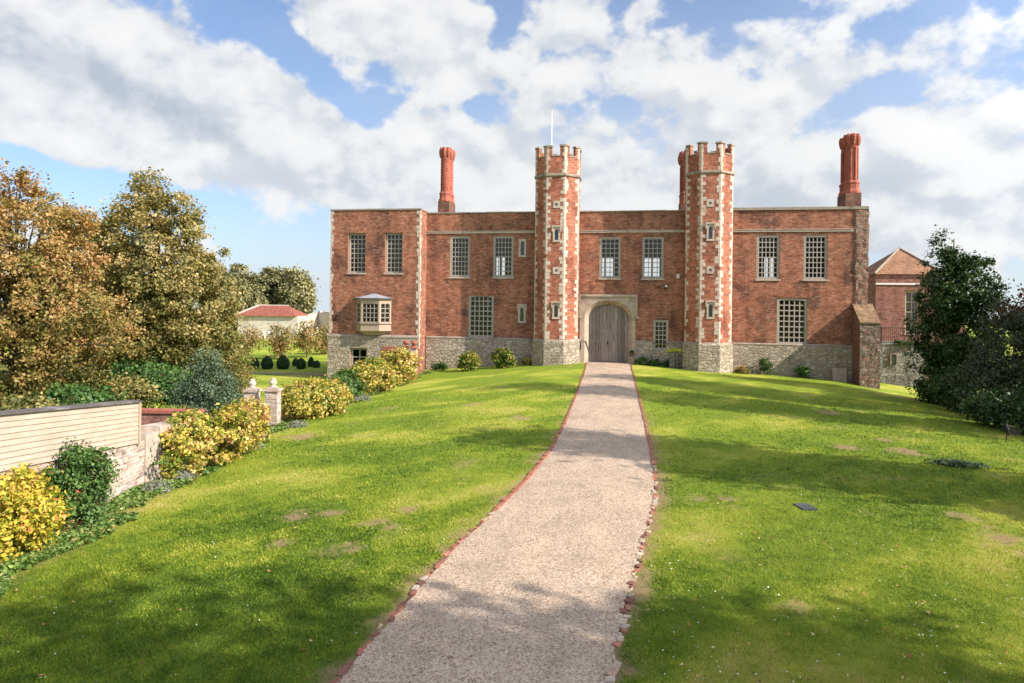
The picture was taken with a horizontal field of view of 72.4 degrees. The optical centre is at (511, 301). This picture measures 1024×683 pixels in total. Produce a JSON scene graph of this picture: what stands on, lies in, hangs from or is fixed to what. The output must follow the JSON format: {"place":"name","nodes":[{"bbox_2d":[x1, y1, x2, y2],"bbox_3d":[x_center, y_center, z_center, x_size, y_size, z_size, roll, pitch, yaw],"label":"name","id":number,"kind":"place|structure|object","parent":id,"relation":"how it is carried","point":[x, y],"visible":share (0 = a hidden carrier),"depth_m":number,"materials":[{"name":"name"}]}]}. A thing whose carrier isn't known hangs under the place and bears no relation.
{"place":"outdoors","nodes":[
{"label":"outdoors","id":0,"kind":"place"},
{"bbox_2d":[177,372,323,374],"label":"garden path","id":1,"kind":"structure","parent":0,"point":[284,373],"depth_m":52.04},
{"bbox_2d":[337,362,653,682],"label":"path","id":2,"kind":"structure","parent":0,"point":[607,391],"depth_m":10.18,"materials":[{"name":"beige gravel"}]},
{"bbox_2d":[0,313,1023,682],"bbox_3d":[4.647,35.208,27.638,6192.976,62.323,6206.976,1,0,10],"label":"ground","id":3,"kind":"structure","parent":0,"point":[648,377],"depth_m":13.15,"materials":[{"name":"green plant"}]},
{"bbox_2d":[0,462,75,562],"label":"shrub","id":4,"kind":"object","parent":3,"relation":"on","point":[34,517],"visible":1,"depth_m":10.87,"materials":[{"name":"yellow plant"}]},
{"bbox_2d":[0,384,79,410],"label":"shrub","id":5,"kind":"object","parent":3,"relation":"on","point":[28,401],"visible":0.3,"depth_m":28.46,"materials":[{"name":"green plant"}]},
{"bbox_2d":[0,158,147,402],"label":"maple tree","id":6,"kind":"object","parent":3,"relation":"on","point":[38,344],"visible":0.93,"depth_m":32.65,"materials":[{"name":"brown plant"}]},
{"bbox_2d":[22,377,130,404],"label":"shrub","id":7,"kind":"object","parent":3,"relation":"on","point":[84,394],"visible":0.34,"depth_m":30.47,"materials":[{"name":"green plant"}]},
{"bbox_2d":[49,338,110,385],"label":"shrub","id":8,"kind":"object","parent":3,"relation":"on","point":[95,374],"visible":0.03,"depth_m":43.71,"materials":[{"name":"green plant"}]},
{"bbox_2d":[26,206,137,339],"bbox_3d":[-33.233,-1.035,54.670,11.510,13.573,7.958,1,0,10],"label":"maple tree","id":9,"kind":"object","parent":3,"relation":"on","point":[71,265],"visible":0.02,"depth_m":53.90,"materials":[{"name":"brown plant"}]},
{"bbox_2d":[37,437,128,532],"bbox_3d":[-7.864,3.318,12.568,1.510,1.798,1.714,1,0,38],"label":"shrub","id":10,"kind":"object","parent":3,"relation":"on","point":[75,475],"visible":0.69,"depth_m":12.41,"materials":[{"name":"green plant"}]},
{"bbox_2d":[97,335,140,375],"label":"shrub","id":11,"kind":"object","parent":3,"relation":"on","point":[119,363],"visible":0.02,"depth_m":49.25,"materials":[{"name":"green plant"}]},
{"bbox_2d":[86,371,173,407],"bbox_3d":[-19.192,4.738,35.075,4.782,2.484,3.700,1,0,10],"label":"shrub","id":12,"kind":"object","parent":3,"relation":"on","point":[135,389],"visible":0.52,"depth_m":34.45,"materials":[{"name":"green plant"}]},
{"bbox_2d":[0,403,268,530],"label":"garden wall","id":13,"kind":"structure","parent":3,"relation":"on","point":[137,459],"depth_m":15.07,"materials":[{"name":"brick"}]},
{"bbox_2d":[0,400,142,471],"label":"timber fence","id":14,"kind":"object","parent":13,"relation":"on","point":[38,435],"visible":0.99,"depth_m":12.45,"materials":[{"name":"beige paint"}]},
{"bbox_2d":[102,351,187,382],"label":"shrub","id":15,"kind":"object","parent":3,"relation":"on","point":[136,368],"visible":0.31,"depth_m":41.33,"materials":[{"name":"green plant"}]},
{"bbox_2d":[131,397,176,407],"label":"shrub","id":16,"kind":"object","parent":3,"relation":"on","point":[157,406],"visible":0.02,"depth_m":27.47,"materials":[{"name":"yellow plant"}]},
{"bbox_2d":[138,477,175,494],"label":"lavender","id":17,"kind":"object","parent":3,"relation":"on","point":[157,483],"visible":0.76,"depth_m":14.85,"materials":[{"name":"grey plant"}]},
{"bbox_2d":[67,166,253,368],"bbox_3d":[-22.277,-1.418,44.593,12.305,14.617,7.914,1,0,10],"label":"maple tree","id":18,"kind":"object","parent":3,"relation":"on","point":[162,305],"visible":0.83,"depth_m":43.38,"materials":[{"name":"green plant"}]},
{"bbox_2d":[141,408,204,424],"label":"cross wall","id":19,"kind":"structure","parent":3,"relation":"on","point":[151,415],"depth_m":19.00,"materials":[{"name":"red brick"}]},
{"bbox_2d":[137,360,211,405],"bbox_3d":[-17.933,4.484,36.999,4.374,2.722,3.829,1,0,10],"label":"shrub","id":20,"kind":"object","parent":3,"relation":"on","point":[161,379],"visible":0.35,"depth_m":36.22,"materials":[{"name":"green plant"}]},
{"bbox_2d":[167,346,192,369],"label":"shrub","id":21,"kind":"object","parent":3,"relation":"on","point":[178,360],"visible":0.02,"depth_m":51.20,"materials":[{"name":"green plant"}]},
{"bbox_2d":[165,468,198,479],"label":"lavender","id":22,"kind":"object","parent":3,"relation":"on","point":[186,474],"visible":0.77,"depth_m":15.89,"materials":[{"name":"grey plant"}]},
{"bbox_2d":[162,343,243,416],"bbox_3d":[-13.575,3.724,30.921,4.166,3.842,3.108,1,0,10],"label":"shrub","id":23,"kind":"object","parent":3,"relation":"on","point":[200,392],"visible":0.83,"depth_m":30.57,"materials":[{"name":"green plant"}]},
{"bbox_2d":[150,399,272,480],"bbox_3d":[-7.465,3.401,17.407,2.391,1.755,4.622,1,0,10],"label":"shrub","id":24,"kind":"object","parent":3,"relation":"on","point":[219,435],"visible":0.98,"depth_m":16.79,"materials":[{"name":"yellow plant"}]},
{"bbox_2d":[0,371,432,597],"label":"ground cover","id":25,"kind":"object","parent":3,"relation":"on","point":[78,536],"visible":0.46,"depth_m":12.46,"materials":[{"name":"green plant"}]},
{"bbox_2d":[186,330,256,378],"bbox_3d":[-20.712,3.703,49.080,5.282,4.308,4.658,1,0,10],"label":"shrub","id":26,"kind":"object","parent":3,"relation":"on","point":[243,352],"visible":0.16,"depth_m":48.54,"materials":[{"name":"green plant"}]},
{"bbox_2d":[195,274,248,325],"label":"background tree","id":27,"kind":"object","parent":3,"relation":"on","point":[239,302],"visible":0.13,"depth_m":132.18,"materials":[{"name":"green plant"}]},
{"bbox_2d":[210,352,258,400],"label":"shrub","id":28,"kind":"object","parent":3,"relation":"on","point":[243,372],"visible":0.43,"depth_m":37.81,"materials":[{"name":"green plant"}]},
{"bbox_2d":[220,262,270,329],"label":"background tree","id":29,"kind":"object","parent":3,"relation":"on","point":[254,289],"visible":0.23,"depth_m":136.69,"materials":[{"name":"green plant"}]},
{"bbox_2d":[242,379,261,401],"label":"gate pier","id":30,"kind":"structure","parent":3,"relation":"on","point":[251,390],"depth_m":24.13,"materials":[{"name":"brick"}]},
{"bbox_2d":[235,320,269,355],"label":"young tree","id":31,"kind":"object","parent":3,"relation":"on","point":[253,340],"visible":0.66,"depth_m":69.96,"materials":[{"name":"green plant"}]},
{"bbox_2d":[230,395,276,438],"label":"shrub","id":32,"kind":"object","parent":3,"relation":"on","point":[250,404],"visible":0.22,"depth_m":21.02,"materials":[{"name":"yellow plant"}]},
{"bbox_2d":[250,357,259,368],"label":"topiary","id":33,"kind":"object","parent":3,"relation":"on","point":[256,364],"visible":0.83,"depth_m":56.12,"materials":[{"name":"green plant"}]},
{"bbox_2d":[261,355,273,368],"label":"topiary","id":34,"kind":"object","parent":3,"relation":"on","point":[267,362],"visible":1,"depth_m":55.57,"materials":[{"name":"green plant"}]},
{"bbox_2d":[233,305,308,333],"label":"lodge","id":35,"kind":"structure","parent":3,"relation":"on","point":[262,316],"depth_m":124.00,"materials":[{"name":"white ceramic"}]},
{"bbox_2d":[263,378,282,425],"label":"gate pier","id":36,"kind":"structure","parent":3,"relation":"on","point":[273,395],"depth_m":23.69,"materials":[{"name":"brick"}]},
{"bbox_2d":[256,264,293,304],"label":"background tree","id":37,"kind":"object","parent":3,"relation":"on","point":[271,276],"visible":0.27,"depth_m":146.85,"materials":[{"name":"green plant"}]},
{"bbox_2d":[261,321,300,358],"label":"young tree","id":38,"kind":"object","parent":3,"relation":"on","point":[277,341],"visible":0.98,"depth_m":65.60,"materials":[{"name":"green plant"}]},
{"bbox_2d":[276,354,289,368],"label":"topiary","id":39,"kind":"object","parent":3,"relation":"on","point":[282,361],"visible":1,"depth_m":55.56,"materials":[{"name":"green plant"}]},
{"bbox_2d":[243,331,327,338],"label":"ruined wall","id":40,"kind":"structure","parent":3,"relation":"on","point":[265,336],"depth_m":108.07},
{"bbox_2d":[292,358,297,365],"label":"topiary","id":41,"kind":"object","parent":3,"relation":"on","point":[294,361],"visible":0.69,"depth_m":58.33,"materials":[{"name":"green plant"}]},
{"bbox_2d":[287,420,307,427],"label":"lavender","id":42,"kind":"object","parent":3,"relation":"on","point":[295,423],"visible":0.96,"depth_m":23.38,"materials":[{"name":"grey plant"}]},
{"bbox_2d":[274,264,321,313],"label":"background tree","id":43,"kind":"object","parent":3,"relation":"on","point":[296,290],"visible":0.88,"depth_m":144.15,"materials":[{"name":"green plant"}]},
{"bbox_2d":[296,358,306,368],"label":"topiary","id":44,"kind":"object","parent":3,"relation":"on","point":[300,363],"visible":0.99,"depth_m":55.60,"materials":[{"name":"green plant"}]},
{"bbox_2d":[290,315,325,356],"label":"young tree","id":45,"kind":"object","parent":3,"relation":"on","point":[308,338],"visible":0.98,"depth_m":67.64,"materials":[{"name":"green plant"}]},
{"bbox_2d":[307,356,313,366],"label":"topiary","id":46,"kind":"object","parent":3,"relation":"on","point":[310,361],"visible":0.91,"depth_m":57.88,"materials":[{"name":"green plant"}]},
{"bbox_2d":[312,360,320,367],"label":"topiary","id":47,"kind":"object","parent":3,"relation":"on","point":[316,364],"visible":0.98,"depth_m":56.96,"materials":[{"name":"green plant"}]},
{"bbox_2d":[280,374,355,419],"bbox_3d":[-7.474,3.616,26.284,2.892,1.746,4.686,1,0,10],"label":"shrub","id":48,"kind":"object","parent":3,"relation":"on","point":[306,398],"visible":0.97,"depth_m":25.48,"materials":[{"name":"yellow plant"}]},
{"bbox_2d":[307,311,329,330],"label":"stone wall","id":49,"kind":"structure","parent":3,"relation":"on","point":[322,318],"depth_m":138.17,"materials":[{"name":"beige stone"}]},
{"bbox_2d":[311,323,329,354],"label":"young tree","id":50,"kind":"object","parent":3,"relation":"on","point":[324,346],"visible":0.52,"depth_m":71.55,"materials":[{"name":"green plant"}]},
{"bbox_2d":[325,366,371,398],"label":"shrub","id":51,"kind":"object","parent":3,"relation":"on","point":[353,383],"visible":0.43,"depth_m":31.74,"materials":[{"name":"green plant"}]},
{"bbox_2d":[355,395,370,401],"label":"lavender","id":52,"kind":"object","parent":3,"relation":"on","point":[366,398],"visible":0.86,"depth_m":31.08,"materials":[{"name":"grey plant"}]},
{"bbox_2d":[338,355,402,393],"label":"shrub","id":53,"kind":"object","parent":3,"relation":"on","point":[379,374],"visible":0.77,"depth_m":34.67,"materials":[{"name":"yellow plant"}]},
{"bbox_2d":[374,346,423,384],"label":"shrub","id":54,"kind":"object","parent":3,"relation":"on","point":[403,360],"visible":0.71,"depth_m":38.61,"materials":[{"name":"yellow plant"}]},
{"bbox_2d":[403,340,409,350],"bbox_3d":[-6.666,3.703,44.000,0.420,2.609,0.420,1,0,10],"label":"gate post","id":55,"kind":"object","parent":3,"relation":"on","point":[406,342],"visible":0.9,"depth_m":43.87,"materials":[{"name":"stone"}]},
{"bbox_2d":[410,341,418,368],"bbox_3d":[-6.096,3.695,43.600,0.420,2.538,0.420,1,0,10],"label":"gate post","id":56,"kind":"object","parent":3,"relation":"on","point":[413,348],"visible":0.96,"depth_m":43.45,"materials":[{"name":"brick"}]},
{"bbox_2d":[417,349,422,373],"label":"ramped wall","id":57,"kind":"structure","parent":3,"relation":"on","point":[420,354],"depth_m":44.97,"materials":[{"name":"red brick"}]},
{"bbox_2d":[430,361,449,370],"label":"plant","id":58,"kind":"object","parent":3,"relation":"on","point":[441,365],"visible":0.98,"depth_m":47.22,"materials":[{"name":"green plant"}]},
{"bbox_2d":[328,362,587,682],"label":"path edging","id":59,"kind":"object","parent":3,"relation":"on","point":[360,651],"visible":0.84,"depth_m":10.90,"materials":[{"name":"brick"}]},
{"bbox_2d":[454,349,482,371],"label":"bush","id":60,"kind":"object","parent":3,"relation":"on","point":[469,361],"visible":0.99,"depth_m":45.16,"materials":[{"name":"green plant"}]},
{"bbox_2d":[488,347,517,367],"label":"bush","id":61,"kind":"object","parent":3,"relation":"on","point":[505,359],"visible":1,"depth_m":45.76,"materials":[{"name":"green plant"}]},
{"bbox_2d":[7,401,1021,682],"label":"fallen leaves","id":62,"kind":"object","parent":3,"relation":"on","point":[665,597],"visible":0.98,"depth_m":9.04,"materials":[{"name":"brown plant"}]},
{"bbox_2d":[519,357,531,364],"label":"plant","id":63,"kind":"object","parent":3,"relation":"on","point":[527,361],"visible":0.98,"depth_m":46.89,"materials":[{"name":"green plant"}]},
{"bbox_2d":[33,374,1021,681],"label":"daisies","id":64,"kind":"object","parent":3,"relation":"on","point":[671,568],"visible":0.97,"depth_m":9.51,"materials":[{"name":"white plant"}]},
{"bbox_2d":[327,133,880,388],"bbox_3d":[5.546,-2.347,49.555,35.596,18.030,9.680,1,0,10],"label":"gatehouse","id":65,"kind":"object","parent":3,"relation":"on","point":[435,287],"visible":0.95,"depth_m":46.13,"materials":[{"name":"red brick"}]},
{"bbox_2d":[346,233,365,273],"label":"window","id":66,"kind":"structure","parent":65,"relation":"in","point":[350,234],"depth_m":48.44,"materials":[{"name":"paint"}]},
{"bbox_2d":[351,348,366,365],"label":"basement window","id":67,"kind":"structure","parent":65,"relation":"in","point":[352,349],"depth_m":48.33,"materials":[{"name":"grey stone"}]},
{"bbox_2d":[354,294,392,334],"bbox_3d":[-9.517,0.839,47.786,2.780,2.850,0.979,1,0,10],"label":"bay window","id":68,"kind":"structure","parent":65,"relation":"in","point":[366,328],"depth_m":47.51,"materials":[{"name":"beige paint"}]},
{"bbox_2d":[383,233,402,273],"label":"window","id":69,"kind":"structure","parent":65,"relation":"in","point":[387,272],"depth_m":47.98,"materials":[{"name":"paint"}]},
{"bbox_2d":[449,236,469,277],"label":"window","id":70,"kind":"structure","parent":65,"relation":"in","point":[451,237],"depth_m":48.56,"materials":[{"name":"grey stone"}]},
{"bbox_2d":[468,296,493,338],"bbox_3d":[-2.125,0.999,48.256,1.920,3.090,0.253,1,0,10],"label":"window","id":71,"kind":"structure","parent":65,"relation":"in","point":[469,310],"depth_m":48.26,"materials":[{"name":"grey stone"}]},
{"bbox_2d":[492,236,513,278],"bbox_3d":[-0.588,-3.062,47.993,1.540,2.930,0.250,1,0,10],"label":"window","id":72,"kind":"structure","parent":65,"relation":"in","point":[495,276],"depth_m":48.00,"materials":[{"name":"grey stone"}]},
{"bbox_2d":[518,239,525,256],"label":"slit window","id":73,"kind":"structure","parent":65,"relation":"in","point":[522,242],"depth_m":47.69,"materials":[{"name":"stone"}]},
{"bbox_2d":[517,304,526,322],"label":"slit window","id":74,"kind":"structure","parent":65,"relation":"in","point":[521,308],"depth_m":47.68,"materials":[{"name":"stone"}]},
{"bbox_2d":[588,304,627,362],"bbox_3d":[6.472,2.100,47.066,2.652,3.959,0.242,1,0,10],"label":"door","id":75,"kind":"structure","parent":65,"relation":"in","point":[608,323],"depth_m":47.03,"materials":[{"name":"grey wood"}]},
{"bbox_2d":[598,237,620,279],"bbox_3d":[6.550,-2.915,46.734,1.520,2.850,0.250,1,0,10],"label":"window","id":76,"kind":"structure","parent":65,"relation":"in","point":[601,277],"depth_m":46.72,"materials":[{"name":"grey stone"}]},
{"bbox_2d":[641,237,663,279],"bbox_3d":[9.308,-2.881,46.248,1.520,2.850,0.250,1,0,10],"label":"window","id":77,"kind":"structure","parent":65,"relation":"in","point":[648,277],"depth_m":46.26,"materials":[{"name":"grey stone"}]},
{"bbox_2d":[653,320,668,349],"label":"window","id":78,"kind":"structure","parent":65,"relation":"in","point":[654,321],"depth_m":46.17,"materials":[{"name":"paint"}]},
{"bbox_2d":[755,235,780,280],"bbox_3d":[16.447,-2.834,44.989,1.540,2.930,0.250,1,0,10],"label":"window","id":79,"kind":"structure","parent":65,"relation":"in","point":[758,278],"depth_m":45.00,"materials":[{"name":"grey stone"}]},
{"bbox_2d":[777,298,806,343],"bbox_3d":[17.890,1.224,44.781,1.850,2.990,0.146,1,0,10],"label":"window","id":80,"kind":"structure","parent":65,"relation":"in","point":[778,299],"depth_m":44.76,"materials":[{"name":"paint"}]},
{"bbox_2d":[802,235,828,280],"bbox_3d":[19.274,-2.800,44.490,1.560,2.930,0.250,1,0,10],"label":"window","id":81,"kind":"structure","parent":65,"relation":"in","point":[825,237],"depth_m":44.49,"materials":[{"name":"grey stone"}]},
{"bbox_2d":[605,364,658,682],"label":"path edging","id":82,"kind":"object","parent":3,"relation":"on","point":[612,671],"visible":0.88,"depth_m":10.12,"materials":[{"name":"brick"}]},
{"bbox_2d":[634,356,647,364],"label":"plant","id":83,"kind":"object","parent":3,"relation":"on","point":[641,360],"visible":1,"depth_m":45.69,"materials":[{"name":"green plant"}]},
{"bbox_2d":[647,357,661,366],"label":"plant","id":84,"kind":"object","parent":3,"relation":"on","point":[652,362],"visible":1,"depth_m":45.54,"materials":[{"name":"green plant"}]},
{"bbox_2d":[662,358,668,366],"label":"plant","id":85,"kind":"object","parent":3,"relation":"on","point":[666,364],"visible":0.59,"depth_m":45.41,"materials":[{"name":"green plant"}]},
{"bbox_2d":[664,347,683,368],"bbox_3d":[10.425,3.624,45.072,1.282,1.478,0.676,1,0,10],"label":"flower stand","id":86,"kind":"object","parent":3,"relation":"on","point":[673,360],"visible":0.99,"depth_m":44.98,"materials":[{"name":"grey stone"}]},
{"bbox_2d":[733,364,749,373],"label":"plant","id":87,"kind":"object","parent":3,"relation":"on","point":[741,369],"visible":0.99,"depth_m":44.38,"materials":[{"name":"yellow plant"}]},
{"bbox_2d":[757,356,774,375],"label":"plant","id":88,"kind":"object","parent":3,"relation":"on","point":[762,364],"visible":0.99,"depth_m":44.37,"materials":[{"name":"green plant"}]},
{"bbox_2d":[790,364,813,377],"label":"plant","id":89,"kind":"object","parent":3,"relation":"on","point":[802,371],"visible":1,"depth_m":43.97,"materials":[{"name":"green plant"}]},
{"bbox_2d":[793,503,817,510],"bbox_3d":[5.881,4.121,14.050,0.300,0.055,0.400,1,0,-7],"label":"drain cover","id":90,"kind":"object","parent":3,"relation":"on","point":[803,506],"visible":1,"depth_m":14.01,"materials":[{"name":"grey metal"}]},
{"bbox_2d":[832,368,846,382],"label":"stone slab","id":91,"kind":"structure","parent":3,"relation":"on","point":[839,374],"depth_m":43.83,"materials":[{"name":"grey stone"}]},
{"bbox_2d":[880,341,926,386],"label":"retaining wall","id":92,"kind":"structure","parent":3,"relation":"on","point":[893,359],"depth_m":48.20,"materials":[{"name":"grey stone"}]},
{"bbox_2d":[880,326,915,344],"bbox_3d":[25.844,2.326,48.530,5.100,1.260,0.050,1,0,10],"label":"railing","id":93,"kind":"object","parent":92,"relation":"on","point":[881,334],"visible":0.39,"depth_m":48.48,"materials":[{"name":"black metal"}]},
{"bbox_2d":[891,339,913,347],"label":"plant","id":94,"kind":"object","parent":92,"relation":"on","point":[900,342],"visible":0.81,"depth_m":48.09,"materials":[{"name":"green plant"}]},
{"bbox_2d":[867,247,965,380],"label":"annexe","id":95,"kind":"structure","parent":3,"relation":"on","point":[892,277],"depth_m":52.99,"materials":[{"name":"red brick"}]},
{"bbox_2d":[904,290,918,334],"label":"window","id":96,"kind":"structure","parent":95,"relation":"in","point":[910,291],"depth_m":52.85,"materials":[{"name":"beige paint"}]},
{"bbox_2d":[913,374,947,404],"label":"shrub","id":97,"kind":"object","parent":3,"relation":"on","point":[927,390],"visible":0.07,"depth_m":37.91,"materials":[{"name":"green plant"}]},
{"bbox_2d":[900,224,1010,406],"bbox_3d":[23.364,0.870,36.982,4.608,9.956,4.825,1,0,-36],"label":"evergreen tree","id":98,"kind":"object","parent":3,"relation":"on","point":[954,302],"visible":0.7,"depth_m":36.44,"materials":[{"name":"green plant"}]},
{"bbox_2d":[922,359,992,414],"bbox_3d":[21.933,4.169,33.812,3.702,3.057,3.611,1,0,-27],"label":"shrub","id":99,"kind":"object","parent":3,"relation":"on","point":[948,395],"visible":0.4,"depth_m":33.64,"materials":[{"name":"green plant"}]},
{"bbox_2d":[924,458,990,468],"bbox_3d":[11.860,4.286,18.607,1.531,0.174,0.951,1,0,10],"label":"weed patch","id":100,"kind":"object","parent":3,"relation":"on","point":[959,463],"visible":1,"depth_m":18.49,"materials":[{"name":"green plant"}]},
{"bbox_2d":[938,295,1023,418],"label":"shrub","id":101,"kind":"object","parent":3,"relation":"on","point":[994,371],"visible":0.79,"depth_m":29.99,"materials":[{"name":"green plant"}]},
{"bbox_2d":[953,385,1018,428],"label":"shrub","id":102,"kind":"object","parent":3,"relation":"on","point":[980,407],"visible":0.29,"depth_m":27.44,"materials":[{"name":"green plant"}]},
{"bbox_2d":[982,279,1023,360],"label":"copper tree","id":103,"kind":"object","parent":3,"relation":"on","point":[1020,294],"visible":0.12,"depth_m":33.67,"materials":[{"name":"green plant"}]},
{"bbox_2d":[985,378,1023,434],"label":"shrub","id":104,"kind":"object","parent":3,"relation":"on","point":[1015,414],"visible":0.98,"depth_m":25.64,"materials":[{"name":"green plant"}]},
{"bbox_2d":[1004,420,1009,441],"bbox_3d":[16.356,4.293,23.147,0.156,0.770,0.152,1,0,-34],"label":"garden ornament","id":105,"kind":"object","parent":3,"relation":"on","point":[1006,429],"visible":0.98,"depth_m":23.12,"materials":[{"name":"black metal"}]},
{"bbox_2d":[1008,425,1020,435],"bbox_3d":[18.088,4.646,25.189,0.480,0.380,0.488,1,0,10],"label":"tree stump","id":106,"kind":"object","parent":3,"relation":"on","point":[1017,432],"visible":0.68,"depth_m":25.07,"materials":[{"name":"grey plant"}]},
{"bbox_2d":[0,0,1023,321],"label":"sky","id":107,"kind":"structure","parent":0,"point":[276,116],"materials":[{"name":"blue"}]}
]}

